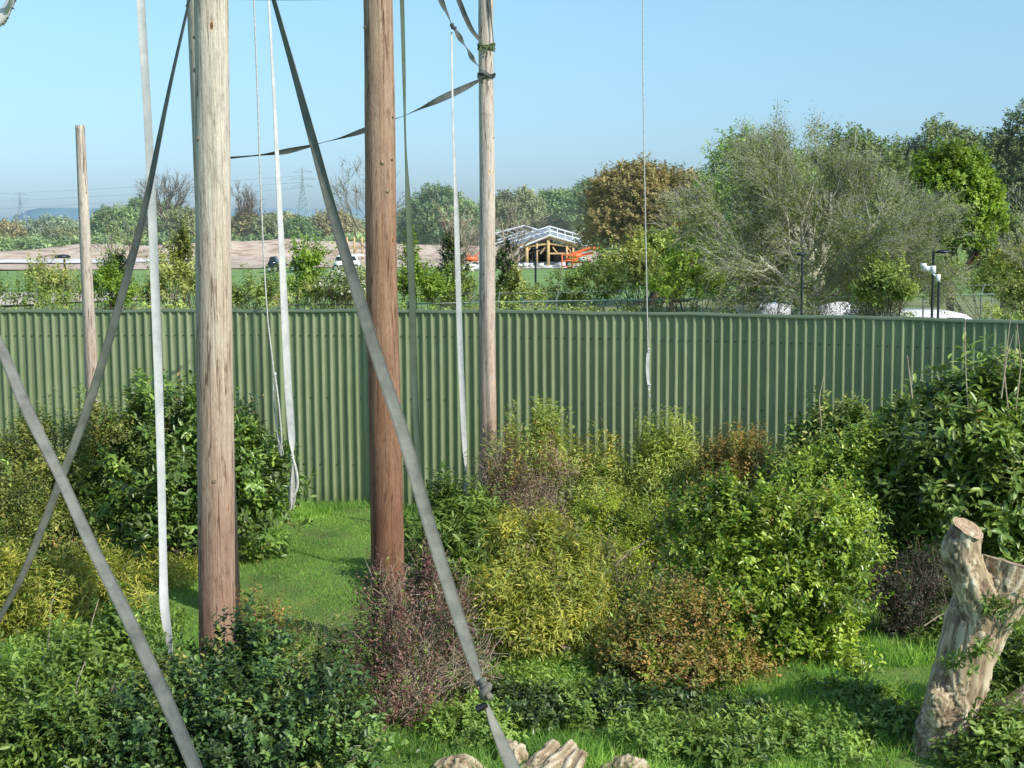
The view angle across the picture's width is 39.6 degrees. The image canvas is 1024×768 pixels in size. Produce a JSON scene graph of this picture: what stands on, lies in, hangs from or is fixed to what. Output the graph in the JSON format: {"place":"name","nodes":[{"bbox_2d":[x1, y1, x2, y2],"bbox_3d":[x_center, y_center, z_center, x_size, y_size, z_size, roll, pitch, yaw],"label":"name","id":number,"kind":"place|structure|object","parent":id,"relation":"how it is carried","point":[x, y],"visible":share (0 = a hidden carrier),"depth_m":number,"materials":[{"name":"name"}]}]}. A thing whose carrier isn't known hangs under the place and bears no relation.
{"place":"outdoors","nodes":[
{"label":"outdoors","id":0,"kind":"place"},
{"bbox_2d":[0,0,190,621],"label":"webbing strap","id":1,"kind":"object","parent":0,"point":[92,392],"visible":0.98,"depth_m":13.68,"materials":[{"name":"grey fabric"}]},
{"bbox_2d":[0,335,202,767],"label":"webbing strap","id":2,"kind":"object","parent":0,"point":[159,685],"visible":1,"depth_m":10.87,"materials":[{"name":"grey fabric"}]},
{"bbox_2d":[8,208,257,223],"bbox_3d":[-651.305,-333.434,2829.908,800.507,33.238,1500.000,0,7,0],"label":"hill","id":3,"kind":"structure","parent":0,"point":[72,213],"depth_m":2443.92,"materials":[{"name":"green plant"}]},
{"bbox_2d":[136,0,172,654],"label":"hanging strap","id":4,"kind":"object","parent":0,"point":[156,327],"visible":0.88,"depth_m":14.83,"materials":[{"name":"white fabric"}]},
{"bbox_2d":[253,0,283,455],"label":"thin rope","id":5,"kind":"object","parent":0,"point":[280,448],"visible":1,"depth_m":19.96,"materials":[{"name":"white fabric"}]},
{"bbox_2d":[268,0,298,509],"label":"hanging strap","id":6,"kind":"object","parent":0,"point":[294,484],"visible":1,"depth_m":20.40,"materials":[{"name":"fabric"}]},
{"bbox_2d":[0,239,597,258],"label":"earth bank","id":7,"kind":"structure","parent":0,"point":[247,249],"depth_m":188.51,"materials":[{"name":"brown soil"}]},
{"bbox_2d":[0,251,620,269],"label":"bare earth","id":8,"kind":"structure","parent":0,"point":[256,262],"depth_m":161.74,"materials":[{"name":"brown soil"}]},
{"bbox_2d":[495,225,586,266],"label":"timber building","id":9,"kind":"structure","parent":8,"relation":"on","point":[550,256],"depth_m":149.98,"materials":[{"name":"brown wood"}]},
{"bbox_2d":[238,497,526,517],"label":"long grass","id":10,"kind":"structure","parent":0,"point":[324,506],"depth_m":24.57,"materials":[{"name":"green plant"}]},
{"bbox_2d":[271,0,519,767],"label":"webbing strap","id":11,"kind":"object","parent":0,"point":[508,757],"visible":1,"depth_m":11.82,"materials":[{"name":"fabric"}]},
{"bbox_2d":[400,0,421,473],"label":"hanging strap","id":12,"kind":"object","parent":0,"point":[412,318],"visible":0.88,"depth_m":19.46,"materials":[{"name":"fabric"}]},
{"bbox_2d":[0,267,978,308],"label":"field","id":13,"kind":"structure","parent":0,"point":[238,274],"depth_m":114.60,"materials":[{"name":"green plant"}]},
{"bbox_2d":[325,156,411,247],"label":"bare tree","id":14,"kind":"object","parent":13,"relation":"on","point":[347,207],"visible":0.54,"depth_m":88.58,"materials":[{"name":"brown plant"}]},
{"bbox_2d":[0,622,1003,767],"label":"long grass","id":15,"kind":"structure","parent":0,"point":[782,684],"depth_m":14.36,"materials":[{"name":"green plant"}]},
{"bbox_2d":[0,219,1023,767],"bbox_3d":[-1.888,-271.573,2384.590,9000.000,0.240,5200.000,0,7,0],"label":"ground","id":16,"kind":"structure","parent":0,"point":[288,599],"depth_m":18.69,"materials":[{"name":"green plant"}]},
{"bbox_2d":[21,211,78,238],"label":"distant tree","id":17,"kind":"object","parent":16,"relation":"on","point":[34,227],"visible":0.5,"depth_m":267.57,"materials":[{"name":"green plant"}]},
{"bbox_2d":[0,383,153,565],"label":"cotoneaster bush","id":18,"kind":"object","parent":16,"relation":"on","point":[29,521],"visible":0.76,"depth_m":20.09,"materials":[{"name":"green plant"}]},
{"bbox_2d":[0,525,177,642],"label":"shrub","id":19,"kind":"object","parent":16,"relation":"on","point":[65,581],"visible":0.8,"depth_m":17.38,"materials":[{"name":"yellow plant"}]},
{"bbox_2d":[75,125,102,486],"bbox_3d":[-6.789,-0.777,22.858,0.227,6.671,0.218,0,7,0],"label":"wooden pole","id":20,"kind":"object","parent":16,"relation":"on","point":[89,335],"visible":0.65,"depth_m":22.66,"materials":[{"name":"wood"}]},
{"bbox_2d":[0,596,190,767],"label":"elder shrub","id":21,"kind":"object","parent":16,"relation":"on","point":[28,727],"visible":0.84,"depth_m":13.62,"materials":[{"name":"green plant"}]},
{"bbox_2d":[0,594,191,681],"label":"ground cover","id":22,"kind":"object","parent":16,"relation":"on","point":[71,627],"visible":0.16,"depth_m":16.89,"materials":[{"name":"green plant"}]},
{"bbox_2d":[90,202,139,238],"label":"distant tree","id":23,"kind":"object","parent":16,"relation":"on","point":[119,214],"visible":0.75,"depth_m":251.01,"materials":[{"name":"green plant"}]},
{"bbox_2d":[123,539,197,590],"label":"yellow shrub","id":24,"kind":"object","parent":16,"relation":"on","point":[179,568],"visible":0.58,"depth_m":19.57,"materials":[{"name":"green plant"}]},
{"bbox_2d":[130,168,194,228],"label":"bare tree","id":25,"kind":"object","parent":16,"relation":"on","point":[173,194],"visible":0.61,"depth_m":238.03,"materials":[{"name":"grey plant"}]},
{"bbox_2d":[18,368,316,573],"bbox_3d":[-5.087,1.207,21.289,4.004,2.922,3.698,3,8,29],"label":"laurel bush","id":26,"kind":"object","parent":16,"relation":"on","point":[126,490],"visible":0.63,"depth_m":20.84,"materials":[{"name":"green plant"}]},
{"bbox_2d":[160,204,194,239],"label":"distant tree","id":27,"kind":"object","parent":16,"relation":"on","point":[170,221],"visible":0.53,"depth_m":231.91,"materials":[{"name":"green plant"}]},
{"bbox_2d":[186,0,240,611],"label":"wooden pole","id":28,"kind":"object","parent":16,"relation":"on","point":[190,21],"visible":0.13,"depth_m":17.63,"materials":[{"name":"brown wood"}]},
{"bbox_2d":[193,0,235,664],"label":"wooden pole","id":29,"kind":"object","parent":16,"relation":"on","point":[215,454],"visible":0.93,"depth_m":15.18,"materials":[{"name":"brown wood"}]},
{"bbox_2d":[36,585,427,767],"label":"holly bush","id":30,"kind":"object","parent":16,"relation":"on","point":[247,702],"visible":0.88,"depth_m":12.84,"materials":[{"name":"green plant"}]},
{"bbox_2d":[246,209,295,237],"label":"distant tree","id":31,"kind":"object","parent":16,"relation":"on","point":[270,224],"visible":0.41,"depth_m":233.15,"materials":[{"name":"green plant"}]},
{"bbox_2d":[226,578,318,655],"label":"rust shrub","id":32,"kind":"object","parent":16,"relation":"on","point":[280,613],"visible":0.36,"depth_m":15.81,"materials":[{"name":"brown plant"}]},
{"bbox_2d":[283,212,321,240],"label":"distant tree","id":33,"kind":"object","parent":16,"relation":"on","point":[298,223],"visible":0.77,"depth_m":225.61,"materials":[{"name":"green plant"}]},
{"bbox_2d":[0,227,625,250],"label":"undergrowth","id":34,"kind":"object","parent":16,"relation":"on","point":[9,243],"visible":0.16,"depth_m":224.73,"materials":[{"name":"green plant"}]},
{"bbox_2d":[285,603,372,713],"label":"weed clump","id":35,"kind":"object","parent":16,"relation":"on","point":[321,637],"visible":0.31,"depth_m":15.07,"materials":[{"name":"green plant"}]},
{"bbox_2d":[308,208,364,237],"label":"distant tree","id":36,"kind":"object","parent":16,"relation":"on","point":[320,221],"visible":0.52,"depth_m":234.49,"materials":[{"name":"green plant"}]},
{"bbox_2d":[363,0,405,649],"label":"wooden pole","id":37,"kind":"object","parent":16,"relation":"on","point":[386,502],"visible":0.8,"depth_m":16.22,"materials":[{"name":"brown wood"}]},
{"bbox_2d":[318,530,507,733],"bbox_3d":[-0.984,2.532,14.432,2.018,2.033,1.647,-3,7,-24],"label":"barberry shrub","id":38,"kind":"object","parent":16,"relation":"on","point":[404,692],"visible":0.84,"depth_m":14.45,"materials":[{"name":"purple plant"}]},
{"bbox_2d":[397,180,478,231],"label":"distant tree","id":39,"kind":"object","parent":16,"relation":"on","point":[445,194],"visible":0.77,"depth_m":218.87,"materials":[{"name":"green plant"}]},
{"bbox_2d":[403,459,525,591],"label":"elder shrub","id":40,"kind":"object","parent":16,"relation":"on","point":[457,523],"visible":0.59,"depth_m":19.39,"materials":[{"name":"green plant"}]},
{"bbox_2d":[478,0,496,497],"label":"wooden pole","id":41,"kind":"object","parent":16,"relation":"on","point":[487,356],"visible":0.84,"depth_m":22.84,"materials":[{"name":"wood"}]},
{"bbox_2d":[230,73,495,158],"bbox_3d":[-2.188,-4.115,21.696,4.272,1.379,0.296,-3,7,-23],"label":"webbing strap","id":42,"kind":"object","parent":41,"relation":"attached to","point":[448,95],"visible":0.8,"depth_m":21.92,"materials":[{"name":"grey fabric"}]},
{"bbox_2d":[438,0,491,77],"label":"webbing strap","id":43,"kind":"object","parent":41,"relation":"attached to","point":[454,28],"visible":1,"depth_m":21.62,"materials":[{"name":"grey fabric"}]},
{"bbox_2d":[451,32,470,501],"bbox_3d":[-0.781,-1.680,21.940,0.237,7.344,0.086,-2,7,-12],"label":"hanging strap","id":44,"kind":"object","parent":43,"relation":"hanging from","point":[460,333],"visible":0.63,"depth_m":22.00,"materials":[{"name":"fabric"}]},
{"bbox_2d":[0,309,1023,544],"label":"metal fence","id":45,"kind":"object","parent":16,"relation":"on","point":[708,370],"visible":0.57,"depth_m":24.25,"materials":[{"name":"green metal"}]},
{"bbox_2d":[495,184,546,238],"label":"distant tree","id":46,"kind":"object","parent":16,"relation":"on","point":[527,203],"visible":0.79,"depth_m":222.46,"materials":[{"name":"green plant"}]},
{"bbox_2d":[465,421,585,541],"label":"barberry shrub","id":47,"kind":"object","parent":16,"relation":"on","point":[505,467],"visible":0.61,"depth_m":21.83,"materials":[{"name":"purple plant"}]},
{"bbox_2d":[409,576,657,692],"bbox_3d":[0.235,2.831,17.349,3.949,0.511,3.905,-4,7,-27],"label":"ground cover","id":48,"kind":"object","parent":16,"relation":"on","point":[494,660],"visible":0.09,"depth_m":16.17,"materials":[{"name":"green plant"}]},
{"bbox_2d":[513,208,574,242],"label":"distant tree","id":49,"kind":"object","parent":16,"relation":"on","point":[561,224],"visible":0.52,"depth_m":212.06,"materials":[{"name":"green plant"}]},
{"bbox_2d":[457,498,645,667],"bbox_3d":[0.405,2.281,16.550,2.381,1.744,2.642,0,7,0],"label":"bamboo clump","id":50,"kind":"object","parent":16,"relation":"on","point":[530,603],"visible":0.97,"depth_m":16.23,"materials":[{"name":"green plant"}]},
{"bbox_2d":[520,739,587,767],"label":"rotten log","id":51,"kind":"object","parent":16,"relation":"on","point":[552,753],"visible":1,"depth_m":12.97,"materials":[{"name":"brown wood"}]},
{"bbox_2d":[534,186,576,226],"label":"distant tree","id":52,"kind":"object","parent":16,"relation":"on","point":[553,199],"visible":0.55,"depth_m":231.49,"materials":[{"name":"green plant"}]},
{"bbox_2d":[480,389,658,533],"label":"bamboo clump","id":53,"kind":"object","parent":16,"relation":"on","point":[613,468],"visible":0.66,"depth_m":22.57,"materials":[{"name":"green plant"}]},
{"bbox_2d":[561,175,597,251],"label":"distant tree","id":54,"kind":"object","parent":16,"relation":"on","point":[571,207],"visible":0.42,"depth_m":206.91,"materials":[{"name":"green plant"}]},
{"bbox_2d":[574,528,671,614],"bbox_3d":[1.302,2.414,18.236,1.457,1.133,1.560,4,8,33],"label":"bramble tangle","id":55,"kind":"object","parent":16,"relation":"on","point":[627,574],"visible":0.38,"depth_m":18.25,"materials":[{"name":"green plant"}]},
{"bbox_2d":[554,475,691,579],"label":"feathery shrub","id":56,"kind":"object","parent":16,"relation":"on","point":[629,524],"visible":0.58,"depth_m":20.07,"materials":[{"name":"green plant"}]},
{"bbox_2d":[407,639,886,767],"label":"ground cover","id":57,"kind":"object","parent":16,"relation":"on","point":[844,738],"visible":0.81,"depth_m":13.63,"materials":[{"name":"green plant"}]},
{"bbox_2d":[620,403,720,526],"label":"bamboo clump","id":58,"kind":"object","parent":16,"relation":"on","point":[652,480],"visible":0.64,"depth_m":22.27,"materials":[{"name":"green plant"}]},
{"bbox_2d":[566,558,791,695],"bbox_3d":[1.810,2.654,15.335,2.480,1.376,1.721,0,7,0],"label":"rust shrub","id":59,"kind":"object","parent":16,"relation":"on","point":[642,658],"visible":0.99,"depth_m":15.27,"materials":[{"name":"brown plant"}]},
{"bbox_2d":[682,415,781,552],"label":"rust shrub","id":60,"kind":"object","parent":16,"relation":"on","point":[749,462],"visible":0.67,"depth_m":21.26,"materials":[{"name":"brown plant"}]},
{"bbox_2d":[641,456,906,677],"bbox_3d":[2.972,2.122,16.186,2.975,2.474,2.136,0,7,0],"label":"privet bush","id":61,"kind":"object","parent":16,"relation":"on","point":[800,618],"visible":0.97,"depth_m":15.87,"materials":[{"name":"green plant"}]},
{"bbox_2d":[753,383,941,562],"bbox_3d":[4.863,1.314,20.407,2.926,2.660,2.225,0,7,0],"label":"mixed shrub","id":62,"kind":"object","parent":16,"relation":"on","point":[859,413],"visible":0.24,"depth_m":20.32,"materials":[{"name":"green plant"}]},
{"bbox_2d":[755,411,943,594],"bbox_3d":[4.712,1.626,18.965,2.792,2.499,1.727,0,7,0],"label":"privet bush","id":63,"kind":"object","parent":16,"relation":"on","point":[865,445],"visible":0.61,"depth_m":18.73,"materials":[{"name":"green plant"}]},
{"bbox_2d":[683,607,1023,767],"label":"ground cover","id":64,"kind":"object","parent":16,"relation":"on","point":[733,751],"visible":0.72,"depth_m":13.56,"materials":[{"name":"green plant"}]},
{"bbox_2d":[849,535,953,639],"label":"dark scrub","id":65,"kind":"object","parent":16,"relation":"on","point":[897,602],"visible":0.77,"depth_m":16.94,"materials":[{"name":"brown plant"}]},
{"bbox_2d":[850,332,1023,600],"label":"laurel bush","id":66,"kind":"object","parent":16,"relation":"on","point":[981,444],"visible":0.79,"depth_m":18.12,"materials":[{"name":"green plant"}]},
{"bbox_2d":[909,517,1023,760],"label":"tree stump","id":67,"kind":"object","parent":16,"relation":"on","point":[973,572],"visible":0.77,"depth_m":13.06,"materials":[{"name":"brown wood"}]},
{"bbox_2d":[934,635,1001,676],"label":"leafy sprig","id":68,"kind":"object","parent":67,"relation":"attached to","point":[981,647],"visible":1,"depth_m":12.68,"materials":[{"name":"green plant"}]},
{"bbox_2d":[978,589,1023,635],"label":"leafy sprig","id":69,"kind":"object","parent":67,"relation":"attached to","point":[1001,611],"visible":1,"depth_m":12.84,"materials":[{"name":"green plant"}]},
{"bbox_2d":[944,615,1023,767],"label":"elder shrub","id":70,"kind":"object","parent":16,"relation":"on","point":[1006,744],"visible":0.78,"depth_m":12.87,"materials":[{"name":"green plant"}]},
{"bbox_2d":[0,297,1023,319],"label":"meadow","id":71,"kind":"structure","parent":0,"point":[970,302],"depth_m":80.82,"materials":[{"name":"green plant"}]},
{"bbox_2d":[0,269,74,309],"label":"hedge shrub","id":72,"kind":"object","parent":71,"relation":"on","point":[43,300],"visible":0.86,"depth_m":39.76,"materials":[{"name":"green plant"}]},
{"bbox_2d":[13,249,102,309],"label":"hedge shrub","id":73,"kind":"object","parent":71,"relation":"on","point":[56,282],"visible":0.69,"depth_m":45.57,"materials":[{"name":"green plant"}]},
{"bbox_2d":[66,248,144,309],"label":"hedge shrub","id":74,"kind":"object","parent":71,"relation":"on","point":[110,279],"visible":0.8,"depth_m":43.66,"materials":[{"name":"green plant"}]},
{"bbox_2d":[91,208,147,309],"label":"bare tree","id":75,"kind":"object","parent":71,"relation":"on","point":[121,257],"visible":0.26,"depth_m":55.64,"materials":[{"name":"plant"}]},
{"bbox_2d":[131,241,195,308],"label":"hedge shrub","id":76,"kind":"object","parent":71,"relation":"on","point":[171,273],"visible":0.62,"depth_m":45.66,"materials":[{"name":"green plant"}]},
{"bbox_2d":[159,209,195,308],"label":"hedge shrub","id":77,"kind":"object","parent":71,"relation":"on","point":[184,243],"visible":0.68,"depth_m":47.57,"materials":[{"name":"green plant"}]},
{"bbox_2d":[232,263,292,309],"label":"hedge shrub","id":78,"kind":"object","parent":71,"relation":"on","point":[238,294],"visible":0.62,"depth_m":41.79,"materials":[{"name":"green plant"}]},
{"bbox_2d":[248,262,365,308],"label":"hedge shrub","id":79,"kind":"object","parent":71,"relation":"on","point":[314,292],"visible":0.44,"depth_m":43.70,"materials":[{"name":"green plant"}]},
{"bbox_2d":[278,229,338,308],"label":"hedge shrub","id":80,"kind":"object","parent":71,"relation":"on","point":[310,259],"visible":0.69,"depth_m":45.58,"materials":[{"name":"green plant"}]},
{"bbox_2d":[312,264,365,308],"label":"blossom shrub","id":81,"kind":"object","parent":71,"relation":"on","point":[327,281],"visible":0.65,"depth_m":42.88,"materials":[{"name":"white plant"}]},
{"bbox_2d":[397,219,473,309],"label":"hedge shrub","id":82,"kind":"object","parent":71,"relation":"on","point":[430,284],"visible":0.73,"depth_m":43.71,"materials":[{"name":"green plant"}]},
{"bbox_2d":[415,257,496,309],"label":"hedge shrub","id":83,"kind":"object","parent":71,"relation":"on","point":[468,283],"visible":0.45,"depth_m":47.75,"materials":[{"name":"green plant"}]},
{"bbox_2d":[420,197,497,309],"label":"bare tree","id":84,"kind":"object","parent":71,"relation":"on","point":[449,243],"visible":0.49,"depth_m":51.67,"materials":[{"name":"green plant"}]},
{"bbox_2d":[460,194,559,309],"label":"bare tree","id":85,"kind":"object","parent":71,"relation":"on","point":[505,266],"visible":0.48,"depth_m":53.52,"materials":[{"name":"green plant"}]},
{"bbox_2d":[0,291,1023,319],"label":"bramble thicket","id":86,"kind":"object","parent":71,"relation":"on","point":[997,314],"visible":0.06,"depth_m":42.23,"materials":[{"name":"green plant"}]},
{"bbox_2d":[477,261,549,309],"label":"hedge shrub","id":87,"kind":"object","parent":71,"relation":"on","point":[510,286],"visible":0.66,"depth_m":47.68,"materials":[{"name":"green plant"}]},
{"bbox_2d":[510,248,638,311],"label":"hedge shrub","id":88,"kind":"object","parent":71,"relation":"on","point":[577,282],"visible":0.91,"depth_m":45.74,"materials":[{"name":"green plant"}]},
{"bbox_2d":[590,224,682,311],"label":"hedge shrub","id":89,"kind":"object","parent":71,"relation":"on","point":[637,267],"visible":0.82,"depth_m":47.52,"materials":[{"name":"green plant"}]},
{"bbox_2d":[270,284,1022,319],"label":"chain link fence","id":90,"kind":"object","parent":71,"relation":"on","point":[762,298],"visible":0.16,"depth_m":42.93,"materials":[{"name":"metal"}]},
{"bbox_2d":[571,150,724,305],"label":"oak tree","id":91,"kind":"object","parent":71,"relation":"on","point":[615,198],"visible":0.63,"depth_m":79.77,"materials":[{"name":"brown plant"}]},
{"bbox_2d":[619,225,722,311],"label":"shrub","id":92,"kind":"object","parent":71,"relation":"on","point":[656,240],"visible":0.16,"depth_m":59.51,"materials":[{"name":"green plant"}]},
{"bbox_2d":[625,229,731,312],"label":"hedge shrub","id":93,"kind":"object","parent":71,"relation":"on","point":[691,271],"visible":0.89,"depth_m":41.72,"materials":[{"name":"green plant"}]},
{"bbox_2d":[678,118,827,296],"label":"willow tree","id":94,"kind":"object","parent":71,"relation":"on","point":[717,154],"visible":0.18,"depth_m":64.83,"materials":[{"name":"green plant"}]},
{"bbox_2d":[643,97,984,316],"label":"leafy tree","id":95,"kind":"object","parent":71,"relation":"on","point":[774,196],"visible":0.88,"depth_m":41.87,"materials":[{"name":"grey plant"}]},
{"bbox_2d":[789,121,920,300],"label":"green tree","id":96,"kind":"object","parent":71,"relation":"on","point":[893,157],"visible":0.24,"depth_m":70.18,"materials":[{"name":"green plant"}]},
{"bbox_2d":[827,246,930,315],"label":"hedge shrub","id":97,"kind":"object","parent":71,"relation":"on","point":[883,279],"visible":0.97,"depth_m":39.75,"materials":[{"name":"green plant"}]},
{"bbox_2d":[875,112,987,306],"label":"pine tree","id":98,"kind":"object","parent":71,"relation":"on","point":[931,131],"visible":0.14,"depth_m":76.59,"materials":[{"name":"green plant"}]},
{"bbox_2d":[893,132,1010,311],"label":"lime tree","id":99,"kind":"object","parent":71,"relation":"on","point":[937,168],"visible":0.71,"depth_m":53.48,"materials":[{"name":"green plant"}]},
{"bbox_2d":[914,240,1023,318],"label":"hedge shrub","id":100,"kind":"object","parent":71,"relation":"on","point":[986,274],"visible":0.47,"depth_m":51.59,"materials":[{"name":"green plant"}]},
{"bbox_2d":[966,206,1023,318],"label":"green tree","id":101,"kind":"object","parent":71,"relation":"on","point":[1015,226],"visible":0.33,"depth_m":56.98,"materials":[{"name":"green plant"}]},
{"bbox_2d":[978,97,1023,214],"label":"pine tree","id":102,"kind":"object","parent":71,"relation":"on","point":[1006,152],"visible":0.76,"depth_m":60.62,"materials":[{"name":"green plant"}]},
{"bbox_2d":[985,262,1023,319],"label":"hedge shrub","id":103,"kind":"object","parent":71,"relation":"on","point":[1015,287],"visible":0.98,"depth_m":37.86,"materials":[{"name":"green plant"}]},
{"bbox_2d":[0,0,1023,216],"label":"sky","id":104,"kind":"structure","parent":0,"point":[568,81],"materials":[{"name":"blue"}]},
{"bbox_2d":[642,0,650,396],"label":"thin rope","id":105,"kind":"object","parent":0,"point":[647,367],"visible":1,"depth_m":20.84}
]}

